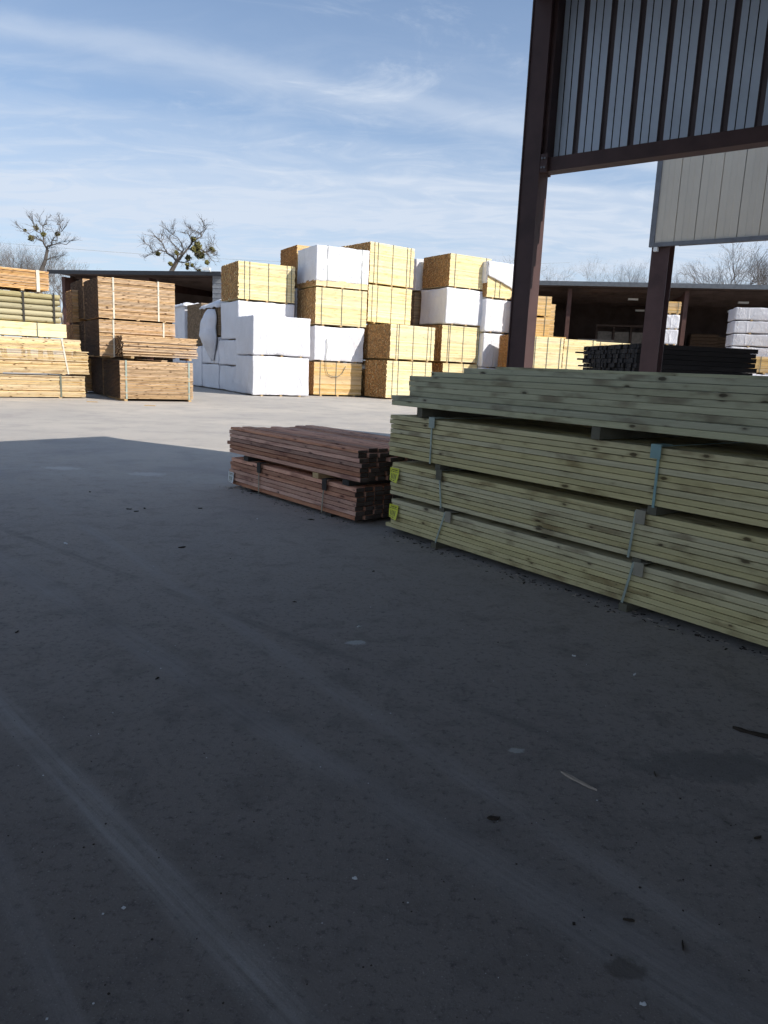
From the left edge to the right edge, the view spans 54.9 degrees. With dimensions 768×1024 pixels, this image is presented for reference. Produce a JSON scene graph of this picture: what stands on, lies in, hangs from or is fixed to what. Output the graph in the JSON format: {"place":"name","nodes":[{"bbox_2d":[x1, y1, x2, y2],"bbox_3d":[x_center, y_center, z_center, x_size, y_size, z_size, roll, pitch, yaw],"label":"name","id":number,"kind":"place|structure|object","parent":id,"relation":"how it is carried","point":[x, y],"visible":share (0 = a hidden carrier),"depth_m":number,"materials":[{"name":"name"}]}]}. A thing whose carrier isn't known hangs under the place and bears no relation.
{"place":"outdoors","nodes":[
{"label":"outdoors","id":0,"kind":"place"},
{"bbox_2d":[7,243,545,263],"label":"power line","id":1,"kind":"object","parent":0,"point":[165,255],"visible":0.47,"depth_m":83.15,"materials":[{"name":"metal"}]},
{"bbox_2d":[0,353,767,1023],"bbox_3d":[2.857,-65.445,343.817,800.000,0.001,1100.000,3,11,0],"label":"ground","id":2,"kind":"structure","parent":0,"point":[104,597],"depth_m":2.47,"materials":[{"name":"concrete"}]},
{"bbox_2d":[0,248,48,353],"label":"bare tree","id":3,"kind":"object","parent":2,"relation":"on","point":[19,267],"visible":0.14,"depth_m":64.20,"materials":[{"name":"brown plant"}]},
{"bbox_2d":[0,239,75,358],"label":"bare tree","id":4,"kind":"object","parent":2,"relation":"on","point":[10,262],"visible":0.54,"depth_m":57.78,"materials":[{"name":"brown plant"}]},
{"bbox_2d":[0,246,81,360],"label":"bare tree","id":5,"kind":"object","parent":2,"relation":"on","point":[20,266],"visible":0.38,"depth_m":59.71,"materials":[{"name":"brown plant"}]},
{"bbox_2d":[0,373,85,397],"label":"lumber bundle","id":6,"kind":"object","parent":2,"relation":"on","point":[33,385],"visible":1,"depth_m":21.87,"materials":[{"name":"brown wood"}]},
{"bbox_2d":[0,336,88,374],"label":"lumber bundle","id":7,"kind":"object","parent":6,"relation":"on","point":[61,366],"visible":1,"depth_m":21.74,"materials":[{"name":"brown wood"}]},
{"bbox_2d":[0,320,66,337],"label":"lumber bundle","id":8,"kind":"object","parent":7,"relation":"on","point":[28,329],"visible":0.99,"depth_m":21.40,"materials":[{"name":"brown wood"}]},
{"bbox_2d":[0,290,62,323],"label":"round post bundle","id":9,"kind":"object","parent":8,"relation":"on","point":[22,306],"visible":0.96,"depth_m":21.28,"materials":[{"name":"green wood"}]},
{"bbox_2d":[0,267,49,292],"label":"lumber bundle","id":10,"kind":"object","parent":9,"relation":"on","point":[24,280],"visible":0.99,"depth_m":21.07,"materials":[{"name":"brown wood"}]},
{"bbox_2d":[12,210,77,356],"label":"bare tree","id":11,"kind":"object","parent":2,"relation":"on","point":[57,233],"visible":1,"depth_m":57.10,"materials":[{"name":"brown plant"}]},
{"bbox_2d":[46,254,86,338],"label":"bare tree","id":12,"kind":"object","parent":2,"relation":"on","point":[60,285],"visible":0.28,"depth_m":63.66,"materials":[{"name":"brown plant"}]},
{"bbox_2d":[69,358,96,392],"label":"lumber bundle","id":13,"kind":"object","parent":2,"relation":"on","point":[88,384],"visible":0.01,"depth_m":25.51,"materials":[{"name":"brown wood"}]},
{"bbox_2d":[67,324,134,358],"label":"lumber bundle","id":14,"kind":"object","parent":13,"relation":"on","point":[73,331],"visible":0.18,"depth_m":25.26,"materials":[{"name":"brown wood"}]},
{"bbox_2d":[65,290,86,322],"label":"lumber bundle","id":15,"kind":"object","parent":14,"relation":"on","point":[72,308],"visible":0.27,"depth_m":25.01,"materials":[{"name":"brown wood"}]},
{"bbox_2d":[85,357,164,393],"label":"lumber bundle","id":16,"kind":"object","parent":2,"relation":"on","point":[97,377],"visible":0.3,"depth_m":24.73,"materials":[{"name":"brown wood"}]},
{"bbox_2d":[72,321,141,358],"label":"lumber bundle","id":17,"kind":"object","parent":16,"relation":"on","point":[82,329],"visible":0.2,"depth_m":24.87,"materials":[{"name":"brown wood"}]},
{"bbox_2d":[70,279,90,320],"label":"lumber bundle","id":18,"kind":"object","parent":17,"relation":"on","point":[78,285],"visible":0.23,"depth_m":24.57,"materials":[{"name":"brown wood"}]},
{"bbox_2d":[47,268,221,374],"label":"long open shed","id":19,"kind":"structure","parent":2,"relation":"on","point":[204,286],"depth_m":46.15,"materials":[{"name":"brown metal"}]},
{"bbox_2d":[103,359,192,401],"bbox_3d":[-7.498,-4.179,23.467,2.208,1.200,2.337,-4,13,-32],"label":"lumber bundle","id":20,"kind":"object","parent":2,"relation":"on","point":[125,380],"visible":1,"depth_m":22.60,"materials":[{"name":"brown wood"}]},
{"bbox_2d":[84,319,174,359],"bbox_3d":[-8.235,-5.550,23.926,2.308,1.130,2.333,-4,13,-32],"label":"lumber bundle","id":21,"kind":"object","parent":20,"relation":"on","point":[100,336],"visible":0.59,"depth_m":22.94,"materials":[{"name":"brown wood"}]},
{"bbox_2d":[83,276,174,323],"bbox_3d":[-8.177,-6.716,23.698,2.308,1.230,2.336,-4,13,-31],"label":"lumber bundle","id":22,"kind":"object","parent":21,"relation":"on","point":[112,298],"visible":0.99,"depth_m":22.79,"materials":[{"name":"brown wood"}]},
{"bbox_2d":[114,335,197,360],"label":"lumber bundle","id":23,"kind":"object","parent":20,"relation":"on","point":[155,344],"visible":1,"depth_m":22.39,"materials":[{"name":"brown wood"}]},
{"bbox_2d":[136,212,219,270],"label":"bare tree","id":24,"kind":"object","parent":2,"relation":"on","point":[196,249],"visible":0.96,"depth_m":55.45,"materials":[{"name":"brown plant"}]},
{"bbox_2d":[172,302,197,370],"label":"wrapped lumber bundle","id":25,"kind":"object","parent":2,"relation":"on","point":[181,319],"visible":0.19,"depth_m":38.19,"materials":[{"name":"plastic"}]},
{"bbox_2d":[187,346,195,385],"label":"wrapped lumber bundle","id":26,"kind":"object","parent":2,"relation":"on","point":[192,361],"visible":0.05,"depth_m":37.23,"materials":[{"name":"plastic"}]},
{"bbox_2d":[193,346,209,386],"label":"wrapped lumber bundle","id":27,"kind":"object","parent":2,"relation":"on","point":[198,374],"visible":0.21,"depth_m":36.25,"materials":[{"name":"plastic"}]},
{"bbox_2d":[187,303,208,345],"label":"lumber bundle","id":28,"kind":"object","parent":27,"relation":"on","point":[195,315],"visible":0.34,"depth_m":36.42,"materials":[{"name":"brown wood"}]},
{"bbox_2d":[202,364,224,389],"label":"wrapped lumber bundle","id":29,"kind":"object","parent":2,"relation":"on","point":[211,375],"visible":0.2,"depth_m":34.54,"materials":[{"name":"plastic"}]},
{"bbox_2d":[202,337,228,363],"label":"wrapped lumber bundle","id":30,"kind":"object","parent":29,"relation":"on","point":[205,358],"visible":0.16,"depth_m":33.92,"materials":[{"name":"plastic"}]},
{"bbox_2d":[199,299,227,360],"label":"lumber bundle","id":31,"kind":"object","parent":30,"relation":"on","point":[210,329],"visible":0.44,"depth_m":33.28,"materials":[{"name":"plastic"}]},
{"bbox_2d":[220,365,235,391],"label":"wrapped lumber bundle","id":32,"kind":"object","parent":2,"relation":"on","point":[228,377],"visible":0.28,"depth_m":32.44,"materials":[{"name":"plastic"}]},
{"bbox_2d":[219,340,241,365],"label":"wrapped lumber bundle","id":33,"kind":"object","parent":32,"relation":"on","point":[227,352],"visible":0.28,"depth_m":32.26,"materials":[{"name":"plastic"}]},
{"bbox_2d":[221,300,294,339],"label":"wrapped lumber bundle","id":34,"kind":"object","parent":33,"relation":"on","point":[231,311],"visible":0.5,"depth_m":31.51,"materials":[{"name":"plastic"}]},
{"bbox_2d":[220,261,294,303],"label":"lumber bundle","id":35,"kind":"object","parent":34,"relation":"on","point":[254,282],"visible":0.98,"depth_m":31.21,"materials":[{"name":"yellow wood"}]},
{"bbox_2d":[236,355,308,396],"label":"wrapped lumber bundle","id":36,"kind":"object","parent":2,"relation":"on","point":[271,375],"visible":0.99,"depth_m":29.69,"materials":[{"name":"plastic"}]},
{"bbox_2d":[236,315,310,357],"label":"wrapped lumber bundle","id":37,"kind":"object","parent":36,"relation":"on","point":[272,336],"visible":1,"depth_m":29.41,"materials":[{"name":"plastic"}]},
{"bbox_2d":[228,457,403,520],"bbox_3d":[-0.482,-0.299,7.377,1.248,0.330,2.230,-7,14,-39],"label":"red lumber bundle","id":38,"kind":"object","parent":2,"relation":"on","point":[333,497],"visible":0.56,"depth_m":6.66,"materials":[{"name":"wood"}]},
{"bbox_2d":[227,425,419,485],"bbox_3d":[-0.464,-0.604,7.324,1.201,0.324,2.324,-7,14,-39],"label":"red lumber bundle","id":39,"kind":"object","parent":38,"relation":"on","point":[352,458],"visible":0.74,"depth_m":6.74,"materials":[{"name":"brown wood"}]},
{"bbox_2d":[308,361,361,396],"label":"lumber bundle","id":40,"kind":"object","parent":2,"relation":"on","point":[347,381],"visible":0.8,"depth_m":32.04,"materials":[{"name":"brown wood"}]},
{"bbox_2d":[302,325,363,376],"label":"wrapped lumber bundle","id":41,"kind":"object","parent":40,"relation":"on","point":[336,344],"visible":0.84,"depth_m":31.74,"materials":[{"name":"plastic"}]},
{"bbox_2d":[297,287,366,327],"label":"lumber bundle","id":42,"kind":"object","parent":41,"relation":"on","point":[329,307],"visible":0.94,"depth_m":31.56,"materials":[{"name":"brown wood"}]},
{"bbox_2d":[297,245,369,290],"bbox_3d":[-2.230,-10.500,32.154,2.480,1.692,2.227,-3,12,-28],"label":"wrapped lumber bundle","id":43,"kind":"object","parent":42,"relation":"on","point":[327,266],"visible":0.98,"depth_m":31.27,"materials":[{"name":"plastic"}]},
{"bbox_2d":[348,360,407,396],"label":"lumber bundle","id":44,"kind":"object","parent":2,"relation":"on","point":[363,375],"visible":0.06,"depth_m":33.03,"materials":[{"name":"brown wood"}]},
{"bbox_2d":[360,325,372,359],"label":"lumber bundle","id":45,"kind":"object","parent":44,"relation":"on","point":[365,346],"visible":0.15,"depth_m":32.65,"materials":[{"name":"brown wood"}]},
{"bbox_2d":[364,284,411,324],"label":"lumber bundle","id":46,"kind":"object","parent":45,"relation":"on","point":[388,305],"visible":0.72,"depth_m":32.77,"materials":[{"name":"brown wood"}]},
{"bbox_2d":[342,241,414,288],"bbox_3d":[-0.306,-11.002,33.338,2.518,1.750,2.232,-6,14,-37],"label":"lumber bundle","id":47,"kind":"object","parent":46,"relation":"on","point":[391,266],"visible":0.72,"depth_m":32.45,"materials":[{"name":"brown wood"}]},
{"bbox_2d":[1,470,767,1019],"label":"grit","id":48,"kind":"object","parent":2,"relation":"on","point":[497,642],"visible":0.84,"depth_m":4.03,"materials":[{"name":"gravel"}]},
{"bbox_2d":[364,360,431,398],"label":"lumber bundle","id":49,"kind":"object","parent":2,"relation":"on","point":[389,380],"visible":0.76,"depth_m":31.88,"materials":[{"name":"brown wood"}]},
{"bbox_2d":[367,324,434,361],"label":"lumber bundle","id":50,"kind":"object","parent":49,"relation":"on","point":[395,342],"visible":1,"depth_m":31.80,"materials":[{"name":"brown wood"}]},
{"bbox_2d":[419,362,477,376],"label":"lumber bundle","id":51,"kind":"object","parent":2,"relation":"on","point":[446,367],"visible":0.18,"depth_m":34.28,"materials":[{"name":"brown wood"}]},
{"bbox_2d":[420,325,483,363],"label":"lumber bundle","id":52,"kind":"object","parent":51,"relation":"on","point":[456,345],"visible":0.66,"depth_m":34.05,"materials":[{"name":"brown wood"}]},
{"bbox_2d":[419,287,486,326],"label":"wrapped lumber bundle","id":53,"kind":"object","parent":52,"relation":"on","point":[452,306],"visible":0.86,"depth_m":33.93,"materials":[{"name":"plastic"}]},
{"bbox_2d":[422,253,491,290],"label":"lumber bundle","id":54,"kind":"object","parent":53,"relation":"on","point":[453,270],"visible":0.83,"depth_m":33.67,"materials":[{"name":"brown wood"}]},
{"bbox_2d":[457,367,495,373],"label":"wrapped lumber bundle","id":55,"kind":"object","parent":2,"relation":"on","point":[482,368],"visible":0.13,"depth_m":34.78,"materials":[{"name":"white wood"}]},
{"bbox_2d":[465,333,503,367],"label":"wrapped lumber bundle","id":56,"kind":"object","parent":55,"relation":"on","point":[488,351],"visible":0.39,"depth_m":34.67,"materials":[{"name":"plastic"}]},
{"bbox_2d":[474,299,510,333],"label":"wrapped lumber bundle","id":57,"kind":"object","parent":56,"relation":"on","point":[495,316],"visible":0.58,"depth_m":34.48,"materials":[{"name":"plastic"}]},
{"bbox_2d":[475,261,513,300],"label":"lumber bundle","id":58,"kind":"object","parent":57,"relation":"on","point":[497,279],"visible":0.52,"depth_m":34.13,"materials":[{"name":"plastic"}]},
{"bbox_2d":[497,335,565,374],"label":"lumber bundle","id":59,"kind":"object","parent":2,"relation":"on","point":[503,349],"visible":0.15,"depth_m":33.90,"materials":[{"name":"brown wood"}]},
{"bbox_2d":[495,257,577,280],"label":"bare tree","id":60,"kind":"object","parent":2,"relation":"on","point":[550,271],"visible":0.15,"depth_m":79.30,"materials":[{"name":"brown plant"}]},
{"bbox_2d":[546,304,555,336],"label":"lumber bundle","id":61,"kind":"object","parent":2,"relation":"on","point":[551,322],"visible":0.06,"depth_m":36.69,"materials":[{"name":"brown wood"}]},
{"bbox_2d":[386,497,767,646],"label":"treated lumber bundle","id":62,"kind":"object","parent":2,"relation":"on","point":[731,609],"visible":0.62,"depth_m":4.35,"materials":[{"name":"wood"}]},
{"bbox_2d":[390,461,767,591],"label":"treated lumber bundle","id":63,"kind":"object","parent":62,"relation":"on","point":[727,550],"visible":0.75,"depth_m":4.34,"materials":[{"name":"green wood"}]},
{"bbox_2d":[389,414,767,527],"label":"treated lumber bundle","id":64,"kind":"object","parent":63,"relation":"on","point":[722,479],"visible":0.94,"depth_m":4.33,"materials":[{"name":"green wood"}]},
{"bbox_2d":[392,367,767,444],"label":"treated lumber bundle","id":65,"kind":"object","parent":64,"relation":"on","point":[604,404],"visible":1,"depth_m":4.41,"materials":[{"name":"green wood"}]},
{"bbox_2d":[561,771,596,790],"bbox_3d":[0.634,0.878,2.418,0.014,0.007,0.139,-7,15,-40],"label":"wood splinter","id":66,"kind":"object","parent":2,"relation":"on","point":[571,777],"visible":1,"depth_m":2.42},
{"bbox_2d":[577,339,613,342],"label":"plywood stack","id":67,"kind":"object","parent":2,"relation":"on","point":[599,340],"visible":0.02,"depth_m":42.57,"materials":[{"name":"brown wood"}]},
{"bbox_2d":[568,254,648,282],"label":"bare tree","id":68,"kind":"object","parent":2,"relation":"on","point":[635,280],"visible":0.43,"depth_m":81.41,"materials":[{"name":"brown plant"}]},
{"bbox_2d":[596,342,626,345],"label":"lumber bundle","id":69,"kind":"object","parent":2,"relation":"on","point":[602,343],"visible":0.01,"depth_m":33.07,"materials":[{"name":"brown wood"}]},
{"bbox_2d":[600,263,673,282],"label":"bare tree","id":70,"kind":"object","parent":2,"relation":"on","point":[630,275],"visible":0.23,"depth_m":85.50,"materials":[{"name":"brown plant"}]},
{"bbox_2d":[595,324,685,344],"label":"storage rack","id":71,"kind":"object","parent":2,"relation":"on","point":[623,337],"visible":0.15,"depth_m":46.87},
{"bbox_2d":[538,281,767,345],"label":"long open shed","id":72,"kind":"structure","parent":2,"relation":"on","point":[583,309],"depth_m":46.04,"materials":[{"name":"brown metal"}]},
{"bbox_2d":[671,270,709,283],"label":"bare tree","id":73,"kind":"object","parent":2,"relation":"on","point":[684,278],"visible":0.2,"depth_m":79.64,"materials":[{"name":"brown plant"}]},
{"bbox_2d":[686,334,718,346],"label":"plywood stack","id":74,"kind":"object","parent":2,"relation":"on","point":[704,340],"visible":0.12,"depth_m":45.74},
{"bbox_2d":[717,337,725,347],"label":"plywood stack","id":75,"kind":"object","parent":2,"relation":"on","point":[721,341],"visible":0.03,"depth_m":45.92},
{"bbox_2d":[676,242,767,284],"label":"bare tree","id":76,"kind":"object","parent":2,"relation":"on","point":[764,277],"visible":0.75,"depth_m":62.86,"materials":[{"name":"brown plant"}]},
{"bbox_2d":[726,241,767,284],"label":"bare tree","id":77,"kind":"object","parent":2,"relation":"on","point":[759,282],"visible":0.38,"depth_m":68.94,"materials":[{"name":"brown plant"}]},
{"bbox_2d":[726,346,767,373],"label":"wrapped lumber bundle","id":78,"kind":"object","parent":2,"relation":"on","point":[762,352],"visible":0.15,"depth_m":35.07,"materials":[{"name":"plastic"}]},
{"bbox_2d":[725,334,767,347],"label":"wrapped lumber bundle","id":79,"kind":"object","parent":78,"relation":"on","point":[747,340],"visible":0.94,"depth_m":35.10,"materials":[{"name":"plastic"}]},
{"bbox_2d":[726,321,767,334],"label":"wrapped lumber bundle","id":80,"kind":"object","parent":79,"relation":"on","point":[749,327],"visible":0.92,"depth_m":35.01,"materials":[{"name":"plastic"}]},
{"bbox_2d":[728,307,767,321],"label":"wrapped lumber bundle","id":81,"kind":"object","parent":80,"relation":"on","point":[747,314],"visible":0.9,"depth_m":34.90,"materials":[{"name":"plastic"}]},
{"bbox_2d":[732,726,767,738],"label":"wood splinter","id":82,"kind":"object","parent":2,"relation":"on","point":[754,733],"visible":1,"depth_m":2.80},
{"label":"lumber bundle","id":83,"kind":"object","parent":2,"relation":"on","visible":0},
{"bbox_2d":[753,374,767,375],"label":"wrapped lumber bundle","id":84,"kind":"object","parent":83,"relation":"on","point":[760,374],"visible":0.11,"depth_m":33.81,"materials":[{"name":"plastic"}]},
{"bbox_2d":[747,356,767,373],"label":"lumber bundle","id":85,"kind":"object","parent":84,"relation":"on","point":[761,365],"visible":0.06,"depth_m":33.70,"materials":[{"name":"brown wood"}]},
{"bbox_2d":[0,0,767,371],"label":"sky","id":86,"kind":"structure","parent":0,"point":[284,124],"materials":[{"name":"blue"}]},
{"bbox_2d":[506,0,767,367],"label":"open sided building","id":87,"kind":"structure","parent":0,"point":[613,83],"depth_m":7.32,"materials":[{"name":"brown metal"}]},
{"bbox_2d":[664,329,677,344],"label":"wrapped lumber bundle","id":88,"kind":"object","parent":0,"point":[671,336],"visible":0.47,"depth_m":35.34,"materials":[{"name":"plastic"}]},
{"bbox_2d":[666,315,679,329],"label":"wrapped lumber bundle","id":89,"kind":"object","parent":88,"relation":"on","point":[673,321],"visible":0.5,"depth_m":35.20,"materials":[{"name":"plastic"}]},
{"bbox_2d":[668,301,681,314],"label":"lumber bundle","id":90,"kind":"object","parent":89,"relation":"on","point":[674,308],"visible":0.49,"depth_m":35.10,"materials":[{"name":"brown wood"}]},
{"bbox_2d":[639,147,767,371],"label":"open sided building","id":91,"kind":"structure","parent":0,"point":[719,198],"depth_m":11.29,"materials":[{"name":"grey metal"}]},
{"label":"wrapped lumber bundle","id":92,"kind":"object","parent":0,"visible":0},
{"bbox_2d":[292,288,302,317],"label":"wrapped lumber bundle","id":93,"kind":"object","parent":92,"relation":"on","point":[295,302],"visible":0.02,"depth_m":32.95,"materials":[{"name":"plastic"}]},
{"bbox_2d":[280,245,310,288],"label":"lumber bundle","id":94,"kind":"object","parent":93,"relation":"on","point":[289,256],"visible":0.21,"depth_m":33.00,"materials":[{"name":"brown wood"}]},
{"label":"dark timber bundle","id":95,"kind":"object","parent":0,"visible":0},
{"bbox_2d":[575,343,757,375],"bbox_3d":[5.629,-2.881,15.164,2.569,0.946,2.690,1,11,-8],"label":"dark timber bundle","id":96,"kind":"object","parent":95,"relation":"on","point":[694,359],"visible":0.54,"depth_m":13.92,"materials":[{"name":"wood"}]},
{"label":"lumber bundle","id":97,"kind":"object","parent":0,"visible":0},
{"bbox_2d":[409,292,424,325],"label":"lumber bundle","id":98,"kind":"object","parent":97,"relation":"on","point":[415,311],"visible":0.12,"depth_m":35.24,"materials":[{"name":"brown wood"}]},
{"bbox_2d":[408,259,426,292],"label":"wrapped lumber bundle","id":99,"kind":"object","parent":98,"relation":"on","point":[418,275],"visible":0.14,"depth_m":34.94,"materials":[{"name":"plastic"}]},
{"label":"lumber bundle","id":100,"kind":"object","parent":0,"visible":0},
{"bbox_2d":[533,336,563,368],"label":"lumber bundle","id":101,"kind":"object","parent":100,"relation":"on","point":[548,351],"visible":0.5,"depth_m":30.68,"materials":[{"name":"brown wood"}]},
{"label":"lumber bundle","id":102,"kind":"object","parent":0,"visible":0},
{"bbox_2d":[559,339,595,369],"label":"lumber bundle","id":103,"kind":"object","parent":102,"relation":"on","point":[570,356],"visible":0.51,"depth_m":31.22,"materials":[{"name":"brown wood"}]},
{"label":"lumber bundle","id":104,"kind":"object","parent":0,"visible":0},
{"bbox_2d":[504,318,549,335],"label":"lumber bundle","id":105,"kind":"object","parent":104,"relation":"on","point":[542,326],"visible":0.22,"depth_m":34.73,"materials":[{"name":"brown wood"}]},
{"bbox_2d":[508,296,551,317],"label":"lumber bundle","id":106,"kind":"object","parent":105,"relation":"on","point":[544,306],"visible":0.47,"depth_m":34.54,"materials":[{"name":"brown wood"}]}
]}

